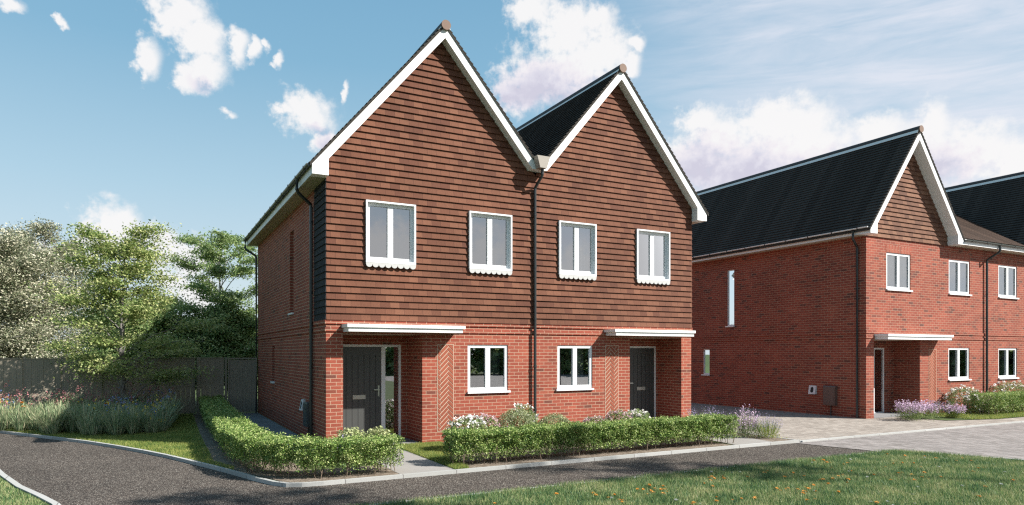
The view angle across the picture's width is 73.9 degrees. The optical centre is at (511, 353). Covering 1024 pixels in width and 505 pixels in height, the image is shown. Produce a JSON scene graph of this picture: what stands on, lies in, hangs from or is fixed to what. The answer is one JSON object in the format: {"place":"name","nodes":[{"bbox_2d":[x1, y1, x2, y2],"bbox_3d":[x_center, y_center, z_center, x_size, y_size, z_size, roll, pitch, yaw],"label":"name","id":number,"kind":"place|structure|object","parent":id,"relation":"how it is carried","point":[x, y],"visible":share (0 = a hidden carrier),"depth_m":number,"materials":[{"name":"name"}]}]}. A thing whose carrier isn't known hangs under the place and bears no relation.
{"place":"outdoors","nodes":[
{"label":"outdoors","id":0,"kind":"place"},
{"bbox_2d":[0,477,49,504],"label":"side lawn","id":1,"kind":"structure","parent":0,"point":[25,493],"depth_m":9.26,"materials":[{"name":"plant"}]},
{"bbox_2d":[242,413,317,450],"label":"side path","id":2,"kind":"structure","parent":0,"point":[260,420],"depth_m":18.36,"materials":[{"name":"grey concrete"}]},
{"bbox_2d":[12,379,732,481],"bbox_3d":[-30.416,1.938,31.435,49.620,0.001,63.350,0,0,-28],"label":"front garden","id":3,"kind":"object","parent":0,"point":[339,465],"visible":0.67,"depth_m":14.42,"materials":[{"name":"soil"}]},
{"bbox_2d":[0,215,113,357],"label":"flowering tree","id":4,"kind":"object","parent":3,"relation":"on","point":[44,229],"visible":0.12,"depth_m":28.67,"materials":[{"name":"grey plant"}]},
{"bbox_2d":[0,390,191,435],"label":"meadow grass","id":5,"kind":"structure","parent":3,"relation":"on","point":[46,419],"depth_m":16.52,"materials":[{"name":"green plant"}]},
{"bbox_2d":[0,381,170,413],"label":"meadow plumes","id":6,"kind":"object","parent":5,"relation":"on","point":[88,400],"visible":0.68,"depth_m":17.62,"materials":[{"name":"green plant"}]},
{"bbox_2d":[0,380,173,407],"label":"meadow plumes","id":7,"kind":"object","parent":5,"relation":"on","point":[86,395],"visible":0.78,"depth_m":18.80,"materials":[{"name":"green plant"}]},
{"bbox_2d":[0,394,174,421],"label":"meadow flowers","id":8,"kind":"object","parent":5,"relation":"on","point":[123,405],"visible":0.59,"depth_m":16.64,"materials":[{"name":"pink plant"}]},
{"bbox_2d":[0,384,175,415],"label":"meadow flowers","id":9,"kind":"object","parent":5,"relation":"on","point":[126,406],"visible":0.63,"depth_m":17.84,"materials":[{"name":"plant"}]},
{"bbox_2d":[0,356,200,414],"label":"garden fence","id":10,"kind":"object","parent":3,"relation":"on","point":[34,377],"visible":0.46,"depth_m":20.12,"materials":[{"name":"wood"}]},
{"bbox_2d":[3,413,234,469],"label":"lawn grass","id":11,"kind":"structure","parent":3,"relation":"on","point":[181,425],"depth_m":15.08,"materials":[{"name":"green plant"}]},
{"bbox_2d":[18,219,248,401],"bbox_3d":[-10.857,-0.965,20.060,5.972,5.806,5.610,0,0,-28],"label":"maple tree","id":12,"kind":"object","parent":3,"relation":"on","point":[131,247],"visible":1,"depth_m":18.99,"materials":[{"name":"green plant"}]},
{"bbox_2d":[67,295,226,394],"bbox_3d":[-13.119,-0.088,24.267,5.172,4.053,5.696,0,0,-28],"label":"shrubby tree","id":13,"kind":"object","parent":3,"relation":"on","point":[154,326],"visible":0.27,"depth_m":23.75,"materials":[{"name":"green plant"}]},
{"bbox_2d":[158,226,257,355],"bbox_3d":[-11.150,-1.543,26.333,5.770,6.962,5.900,0,0,-28],"label":"deciduous tree","id":14,"kind":"object","parent":3,"relation":"on","point":[208,253],"visible":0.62,"depth_m":25.29,"materials":[{"name":"green plant"}]},
{"bbox_2d":[163,299,257,397],"bbox_3d":[-10.601,-0.051,25.244,4.953,3.980,5.090,0,0,2],"label":"shrubby tree","id":15,"kind":"object","parent":3,"relation":"on","point":[244,325],"visible":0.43,"depth_m":24.53,"materials":[{"name":"green plant"}]},
{"bbox_2d":[201,357,226,413],"bbox_3d":[-9.394,1.034,21.454,0.750,1.800,0.115,0,0,-28],"label":"fence screen","id":16,"kind":"object","parent":3,"relation":"on","point":[212,386],"visible":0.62,"depth_m":21.41,"materials":[{"name":"wood"}]},
{"bbox_2d":[193,414,397,481],"bbox_3d":[-6.510,1.931,15.751,2.388,0.001,13.517,0,0,-35],"label":"hedge bed","id":17,"kind":"object","parent":3,"relation":"on","point":[216,452],"visible":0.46,"depth_m":11.19,"materials":[{"name":"soil"}]},
{"bbox_2d":[198,394,405,478],"bbox_3d":[-6.318,1.598,15.550,2.274,0.678,12.985,0,0,-35],"label":"hedge","id":18,"kind":"object","parent":17,"relation":"on","point":[232,429],"visible":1,"depth_m":10.86,"materials":[{"name":"green plant"}]},
{"bbox_2d":[336,427,366,459],"bbox_3d":[-2.878,1.635,12.305,0.674,0.607,0.732,0,0,21],"label":"cream shrub","id":19,"kind":"object","parent":3,"relation":"on","point":[351,431],"visible":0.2,"depth_m":12.21,"materials":[{"name":"beige plant"}]},
{"bbox_2d":[395,441,469,468],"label":"lawn grass","id":20,"kind":"structure","parent":3,"relation":"on","point":[432,450],"depth_m":13.00,"materials":[{"name":"green plant"}]},
{"bbox_2d":[453,438,728,468],"bbox_3d":[1.142,1.931,14.238,6.200,0.001,3.310,0,0,-28],"label":"shrub bed","id":21,"kind":"object","parent":3,"relation":"on","point":[621,450],"visible":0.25,"depth_m":13.08,"materials":[{"name":"soil"}]},
{"bbox_2d":[447,414,486,446],"bbox_3d":[-0.883,1.574,13.367,0.887,0.770,0.875,0,0,5],"label":"rose bush","id":22,"kind":"object","parent":21,"relation":"on","point":[467,420],"visible":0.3,"depth_m":13.25,"materials":[{"name":"white plant"}]},
{"bbox_2d":[467,412,499,428],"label":"heather bush","id":23,"kind":"object","parent":21,"relation":"on","point":[491,419],"visible":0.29,"depth_m":13.97,"materials":[{"name":"pink plant"}]},
{"bbox_2d":[497,408,536,427],"bbox_3d":[0.092,1.549,14.328,0.890,0.778,0.889,0,0,-28],"label":"ball shrub","id":24,"kind":"object","parent":21,"relation":"on","point":[521,416],"visible":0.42,"depth_m":14.21,"materials":[{"name":"green plant"}]},
{"bbox_2d":[506,402,540,426],"bbox_3d":[0.269,1.530,14.948,0.785,0.898,0.785,0,0,-28],"label":"rose bush","id":25,"kind":"object","parent":21,"relation":"on","point":[523,406],"visible":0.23,"depth_m":14.91,"materials":[{"name":"white plant"}]},
{"bbox_2d":[538,413,569,424],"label":"ball shrub","id":26,"kind":"object","parent":21,"relation":"on","point":[546,419],"visible":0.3,"depth_m":14.81,"materials":[{"name":"green plant"}]},
{"bbox_2d":[441,413,739,463],"bbox_3d":[1.802,1.601,13.237,6.671,0.671,0.837,0,0,-28],"label":"hedge","id":27,"kind":"object","parent":21,"relation":"on","point":[579,434],"visible":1,"depth_m":12.78,"materials":[{"name":"green plant"}]},
{"bbox_2d":[582,415,606,423],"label":"heather bush","id":28,"kind":"object","parent":21,"relation":"on","point":[588,419],"visible":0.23,"depth_m":15.20,"materials":[{"name":"pink plant"}]},
{"bbox_2d":[604,409,632,433],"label":"heather bush","id":29,"kind":"object","parent":21,"relation":"on","point":[620,413],"visible":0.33,"depth_m":15.68,"materials":[{"name":"pink plant"}]},
{"bbox_2d":[624,408,650,434],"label":"rose bush","id":30,"kind":"object","parent":21,"relation":"on","point":[640,413],"visible":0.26,"depth_m":15.89,"materials":[{"name":"white plant"}]},
{"bbox_2d":[681,406,729,416],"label":"lavender","id":31,"kind":"object","parent":21,"relation":"on","point":[704,411],"visible":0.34,"depth_m":17.03,"materials":[{"name":"purple plant"}]},
{"bbox_2d":[377,447,453,473],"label":"garden path","id":32,"kind":"structure","parent":0,"point":[413,463],"depth_m":11.67,"materials":[{"name":"grey concrete"}]},
{"bbox_2d":[365,425,390,458],"bbox_3d":[-2.440,1.631,12.418,0.535,0.612,0.533,0,0,31],"label":"cream shrub","id":33,"kind":"object","parent":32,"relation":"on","point":[377,431],"visible":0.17,"depth_m":12.38,"materials":[{"name":"beige plant"}]},
{"bbox_2d":[0,433,869,504],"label":"road","id":34,"kind":"structure","parent":0,"point":[67,473],"depth_m":10.91,"materials":[{"name":"grey asphalt"}]},
{"bbox_2d":[0,469,60,504],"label":"kerb","id":35,"kind":"structure","parent":34,"relation":"on","point":[14,483],"depth_m":9.51,"materials":[{"name":"concrete"}]},
{"bbox_2d":[0,430,800,486],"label":"kerb","id":36,"kind":"structure","parent":34,"relation":"on","point":[305,484],"depth_m":12.00,"materials":[{"name":"concrete"}]},
{"bbox_2d":[373,451,1023,504],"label":"kerb","id":37,"kind":"structure","parent":34,"relation":"on","point":[406,501],"depth_m":10.26,"materials":[{"name":"concrete"}]},
{"bbox_2d":[0,0,1023,353],"label":"sky","id":38,"kind":"structure","parent":0,"point":[198,115],"materials":[{"name":"blue"}]},
{"bbox_2d":[345,448,1023,504],"bbox_3d":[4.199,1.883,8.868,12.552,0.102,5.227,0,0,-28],"label":"lawn grass","id":39,"kind":"structure","parent":0,"point":[989,473],"depth_m":9.68,"materials":[{"name":"green plant"}]},
{"bbox_2d":[692,433,770,444],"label":"garden path","id":40,"kind":"structure","parent":0,"point":[740,440],"depth_m":15.01,"materials":[{"name":"grey concrete"}]},
{"bbox_2d":[720,432,789,441],"bbox_3d":[4.490,1.931,17.728,0.650,0.001,6.330,0,0,-28],"label":"shrub bed","id":41,"kind":"object","parent":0,"point":[771,439],"visible":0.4,"depth_m":15.38,"materials":[{"name":"soil"}]},
{"bbox_2d":[730,404,761,437],"bbox_3d":[5.280,1.544,15.670,0.881,0.781,0.935,0,0,-28],"label":"catmint","id":42,"kind":"object","parent":41,"relation":"on","point":[742,428],"visible":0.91,"depth_m":15.51,"materials":[{"name":"purple plant"}]},
{"bbox_2d":[749,413,786,437],"bbox_3d":[5.800,1.634,15.462,0.831,0.601,0.862,0,0,-2],"label":"catmint","id":43,"kind":"object","parent":41,"relation":"on","point":[764,427],"visible":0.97,"depth_m":15.43,"materials":[{"name":"green plant"}]},
{"bbox_2d":[691,403,1023,439],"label":"driveway","id":44,"kind":"structure","parent":0,"point":[800,426],"depth_m":19.07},
{"bbox_2d":[890,399,933,420],"bbox_3d":[11.459,1.594,19.632,1.224,0.687,1.334,0,0,32],"label":"catmint","id":45,"kind":"object","parent":44,"relation":"on","point":[906,408],"visible":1,"depth_m":19.56,"materials":[{"name":"purple plant"}]},
{"bbox_2d":[801,422,1023,458],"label":"block paved road","id":46,"kind":"structure","parent":0,"point":[1004,440],"depth_m":15.16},
{"bbox_2d":[801,421,1023,441],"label":"kerb","id":47,"kind":"structure","parent":46,"relation":"on","point":[844,437],"depth_m":16.81,"materials":[{"name":"concrete"}]},
{"bbox_2d":[912,415,1023,419],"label":"garden","id":48,"kind":"object","parent":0,"point":[942,418],"visible":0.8,"depth_m":20.11,"materials":[{"name":"plant"}]},
{"bbox_2d":[910,399,944,418],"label":"pink perennial","id":49,"kind":"object","parent":48,"relation":"on","point":[931,409],"visible":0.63,"depth_m":19.95,"materials":[{"name":"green plant"}]},
{"bbox_2d":[928,398,945,415],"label":"lavender","id":50,"kind":"object","parent":48,"relation":"on","point":[940,409],"visible":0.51,"depth_m":20.58,"materials":[{"name":"purple plant"}]},
{"bbox_2d":[939,403,972,418],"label":"pink perennial","id":51,"kind":"object","parent":48,"relation":"on","point":[959,410],"visible":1,"depth_m":20.21,"materials":[{"name":"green plant"}]},
{"bbox_2d":[943,384,984,412],"bbox_3d":[14.364,1.486,21.655,1.100,1.011,1.069,0,0,2],"label":"rose bush","id":52,"kind":"object","parent":48,"relation":"on","point":[967,390],"visible":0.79,"depth_m":21.47,"materials":[{"name":"white plant"}]},
{"bbox_2d":[965,391,996,412],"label":"heather bush","id":53,"kind":"object","parent":48,"relation":"on","point":[982,405],"visible":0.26,"depth_m":21.63,"materials":[{"name":"green plant"}]},
{"bbox_2d":[968,389,1023,413],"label":"hedge","id":54,"kind":"object","parent":48,"relation":"on","point":[1001,399],"visible":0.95,"depth_m":21.27,"materials":[{"name":"green plant"}]},
{"bbox_2d":[989,380,1023,408],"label":"rose bush","id":55,"kind":"object","parent":48,"relation":"on","point":[1010,384],"visible":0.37,"depth_m":23.00,"materials":[{"name":"white plant"}]},
{"bbox_2d":[936,408,1023,418],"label":"lawn grass","id":56,"kind":"structure","parent":0,"point":[992,415],"depth_m":20.81,"materials":[{"name":"green plant"}]},
{"label":"ground","id":57,"kind":"structure","parent":0,"visible":0},
{"bbox_2d":[0,237,29,357],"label":"flowering tree","id":58,"kind":"object","parent":57,"relation":"on","point":[11,345],"visible":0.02,"depth_m":26.16,"materials":[{"name":"grey plant"}]},
{"bbox_2d":[0,224,94,358],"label":"flowering tree","id":59,"kind":"object","parent":57,"relation":"on","point":[29,264],"visible":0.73,"depth_m":25.28,"materials":[{"name":"grey plant"}]},
{"bbox_2d":[243,20,549,443],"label":"house","id":60,"kind":"structure","parent":57,"relation":"on","point":[351,332],"depth_m":14.82,"materials":[{"name":"red brick"}]},
{"bbox_2d":[228,358,256,411],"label":"garden gate","id":61,"kind":"structure","parent":60,"relation":"attached to","point":[241,385],"depth_m":21.83,"materials":[{"name":"wood"}]},
{"bbox_2d":[299,399,305,410],"bbox_3d":[-4.750,1.174,15.415,0.100,0.240,0.220,0,0,-28],"label":"outside tap box","id":62,"kind":"object","parent":60,"relation":"attached to","point":[301,404],"visible":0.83,"depth_m":15.34,"materials":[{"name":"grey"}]},
{"bbox_2d":[303,402,308,435],"bbox_3d":[-4.481,1.504,14.889,0.118,0.860,0.360,0,0,-28],"label":"meter box","id":63,"kind":"object","parent":60,"relation":"attached to","point":[305,414],"visible":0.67,"depth_m":14.76,"materials":[{"name":"grey"}]},
{"bbox_2d":[303,405,305,425],"bbox_3d":[-4.530,1.354,14.863,0.007,0.440,0.300,0,0,-28],"label":"door","id":64,"kind":"structure","parent":63,"relation":"in","point":[304,406],"depth_m":14.85,"materials":[{"name":"grey"}]},
{"bbox_2d":[343,347,380,435],"bbox_3d":[-3.308,0.877,14.821,0.945,2.015,0.122,0,0,-28],"label":"front door","id":65,"kind":"structure","parent":60,"relation":"in","point":[361,365],"depth_m":14.86,"materials":[{"name":"black wood"}]},
{"bbox_2d":[370,206,370,256],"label":"curtain","id":66,"kind":"object","parent":60,"relation":"attached to","point":[370,231],"visible":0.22,"depth_m":14.14,"materials":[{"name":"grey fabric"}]},
{"bbox_2d":[365,200,415,269],"bbox_3d":[-2.530,-2.443,14.168,1.070,1.367,0.145,0,0,-28],"label":"window","id":67,"kind":"structure","parent":60,"relation":"in","point":[388,262],"depth_m":14.16,"materials":[{"name":"white plastic"}]},
{"bbox_2d":[393,209,408,258],"bbox_3d":[-2.383,-2.506,14.446,0.390,1.140,0.060,0,0,-28],"label":"window pane","id":68,"kind":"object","parent":60,"relation":"attached to","point":[400,233],"visible":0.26,"depth_m":14.46,"materials":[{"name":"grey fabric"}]},
{"bbox_2d":[467,345,510,393],"bbox_3d":[-0.528,0.354,15.265,1.065,1.080,0.132,0,0,-28],"label":"window","id":69,"kind":"structure","parent":60,"relation":"in","point":[486,389],"depth_m":15.26,"materials":[{"name":"white plastic"}]},
{"bbox_2d":[468,211,511,274],"bbox_3d":[-0.495,-2.443,15.250,1.060,1.366,0.145,0,0,-28],"label":"window","id":70,"kind":"structure","parent":60,"relation":"in","point":[488,268],"depth_m":15.26,"materials":[{"name":"white plastic"}]},
{"bbox_2d":[490,348,499,386],"bbox_3d":[-0.442,0.339,15.589,0.390,0.950,0.064,0,0,-28],"label":"window pane","id":71,"kind":"structure","parent":60,"relation":"attached to","point":[494,367],"depth_m":15.61,"materials":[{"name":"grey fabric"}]},
{"bbox_2d":[492,219,504,265],"bbox_3d":[-0.347,-2.506,15.527,0.380,1.140,0.060,0,0,-28],"label":"curtain","id":72,"kind":"object","parent":60,"relation":"attached to","point":[498,241],"visible":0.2,"depth_m":15.54,"materials":[{"name":"grey fabric"}]},
{"bbox_2d":[516,63,708,423],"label":"house","id":73,"kind":"structure","parent":57,"relation":"on","point":[616,183],"depth_m":16.92,"materials":[{"name":"red brick"}]},
{"bbox_2d":[556,345,593,390],"bbox_3d":[1.494,0.354,16.340,1.065,1.080,0.132,0,0,-28],"label":"window","id":74,"kind":"structure","parent":73,"relation":"in","point":[573,386],"depth_m":16.36,"materials":[{"name":"white plastic"}]},
{"bbox_2d":[558,220,596,279],"bbox_3d":[1.554,-2.443,16.340,1.060,1.366,0.145,0,0,-28],"label":"window","id":75,"kind":"structure","parent":73,"relation":"in","point":[575,273],"depth_m":16.36,"materials":[{"name":"white plastic"}]},
{"bbox_2d":[577,348,583,384],"bbox_3d":[1.609,0.339,16.683,0.390,0.950,0.063,0,0,-28],"label":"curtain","id":76,"kind":"object","parent":73,"relation":"attached to","point":[580,366],"visible":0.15,"depth_m":16.72,"materials":[{"name":"black glass"}]},
{"bbox_2d":[579,228,587,270],"bbox_3d":[1.701,-2.506,16.617,0.380,1.140,0.065,0,0,-28],"label":"curtain","id":77,"kind":"object","parent":73,"relation":"attached to","point":[583,249],"visible":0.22,"depth_m":16.65,"materials":[{"name":"grey fabric"}]},
{"bbox_2d":[630,348,653,418],"bbox_3d":[3.483,0.877,18.432,0.945,2.015,0.122,0,0,-28],"label":"front door","id":78,"kind":"structure","parent":73,"relation":"in","point":[641,359],"depth_m":18.48,"materials":[{"name":"black wood"}]},
{"bbox_2d":[636,229,669,284],"bbox_3d":[3.589,-2.443,17.422,1.070,1.367,0.145,0,0,-28],"label":"window","id":79,"kind":"structure","parent":73,"relation":"in","point":[652,247],"depth_m":17.43,"materials":[{"name":"white plastic"}]},
{"bbox_2d":[691,125,995,418],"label":"house","id":80,"kind":"structure","parent":57,"relation":"on","point":[794,296],"depth_m":22.00,"materials":[{"name":"red brick"}]},
{"bbox_2d":[701,349,709,375],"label":"window","id":81,"kind":"structure","parent":80,"relation":"in","point":[706,351],"depth_m":25.91,"materials":[{"name":"glass"}]},
{"bbox_2d":[725,269,733,326],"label":"window","id":82,"kind":"structure","parent":80,"relation":"in","point":[730,272],"depth_m":24.84,"materials":[{"name":"glass"}]},
{"bbox_2d":[808,385,816,393],"bbox_3d":[9.568,1.169,21.674,0.100,0.270,0.250,0,0,-28],"label":"outside tap box","id":83,"kind":"object","parent":80,"relation":"attached to","point":[812,389],"visible":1,"depth_m":21.64,"materials":[{"name":"grey plastic"}]},
{"bbox_2d":[823,385,836,414],"bbox_3d":[9.858,1.474,21.098,0.128,0.920,0.420,0,0,-28],"label":"meter box","id":84,"kind":"object","parent":80,"relation":"attached to","point":[830,395],"visible":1,"depth_m":21.04,"materials":[{"name":"brown"}]},
{"bbox_2d":[824,388,833,404],"bbox_3d":[9.805,1.329,21.069,0.007,0.510,0.360,0,0,-28],"label":"door","id":85,"kind":"structure","parent":84,"relation":"in","point":[828,392],"depth_m":21.04,"materials":[{"name":"brown plastic"}]},
{"bbox_2d":[887,255,894,286],"bbox_3d":[11.521,-2.496,20.812,0.580,1.080,0.064,0,0,-28],"label":"curtain","id":86,"kind":"object","parent":80,"relation":"attached to","point":[890,271],"visible":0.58,"depth_m":20.86,"materials":[{"name":"white fabric"}]},
{"bbox_2d":[886,252,912,291],"bbox_3d":[11.844,-2.471,20.858,1.265,1.150,0.132,0,0,-28],"label":"window","id":87,"kind":"structure","parent":80,"relation":"in","point":[896,288],"depth_m":20.85,"materials":[{"name":"white plastic"}]},
{"bbox_2d":[899,257,905,287],"bbox_3d":[12.041,-2.496,21.090,0.560,1.080,0.065,0,0,-28],"label":"curtain","id":88,"kind":"object","parent":80,"relation":"attached to","point":[902,271],"visible":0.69,"depth_m":21.12,"materials":[{"name":"white fabric"}]},
{"bbox_2d":[949,262,954,290],"bbox_3d":[14.381,-2.496,22.333,0.580,1.080,0.064,0,0,-28],"label":"curtain","id":89,"kind":"object","parent":80,"relation":"attached to","point":[951,276],"visible":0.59,"depth_m":22.36,"materials":[{"name":"white fabric"}]},
{"bbox_2d":[950,350,955,376],"bbox_3d":[14.793,0.349,22.752,0.500,0.930,0.062,0,0,-28],"label":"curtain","id":90,"kind":"object","parent":80,"relation":"attached to","point":[952,363],"visible":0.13,"depth_m":22.71,"materials":[{"name":"black glass"}]},
{"bbox_2d":[948,348,971,380],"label":"window","id":91,"kind":"structure","parent":80,"relation":"in","point":[957,378],"depth_m":22.36,"materials":[{"name":"white plastic"}]},
{"bbox_2d":[949,259,971,295],"bbox_3d":[14.705,-2.471,22.379,1.265,1.150,0.132,0,0,-28],"label":"window","id":92,"kind":"structure","parent":80,"relation":"in","point":[957,292],"depth_m":22.38,"materials":[{"name":"white plastic"}]},
{"bbox_2d":[960,263,964,291],"bbox_3d":[14.902,-2.496,22.611,0.560,1.080,0.062,0,0,-28],"label":"curtain","id":93,"kind":"object","parent":80,"relation":"attached to","point":[962,277],"visible":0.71,"depth_m":22.64,"materials":[{"name":"white fabric"}]},
{"bbox_2d":[906,171,1023,409],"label":"house","id":94,"kind":"structure","parent":57,"relation":"on","point":[990,211],"depth_m":24.10,"materials":[{"name":"red brick"}]},
{"bbox_2d":[999,267,1003,294],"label":"curtain","id":95,"kind":"object","parent":94,"relation":"attached to","point":[1001,281],"visible":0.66,"depth_m":23.75,"materials":[{"name":"white fabric"}]},
{"bbox_2d":[1000,350,1003,374],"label":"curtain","id":96,"kind":"object","parent":94,"relation":"attached to","point":[1001,362],"visible":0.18,"depth_m":24.10,"materials":[{"name":"black glass"}]},
{"bbox_2d":[998,265,1018,298],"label":"window","id":97,"kind":"structure","parent":94,"relation":"in","point":[1006,296],"depth_m":23.75,"materials":[{"name":"white plastic"}]},
{"bbox_2d":[998,348,1018,378],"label":"window","id":98,"kind":"structure","parent":94,"relation":"in","point":[1005,376],"depth_m":23.75,"materials":[{"name":"white plastic"}]},
{"bbox_2d":[1008,268,1012,295],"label":"curtain","id":99,"kind":"object","parent":94,"relation":"attached to","point":[1010,281],"visible":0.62,"depth_m":24.04,"materials":[{"name":"white fabric"}]}
]}

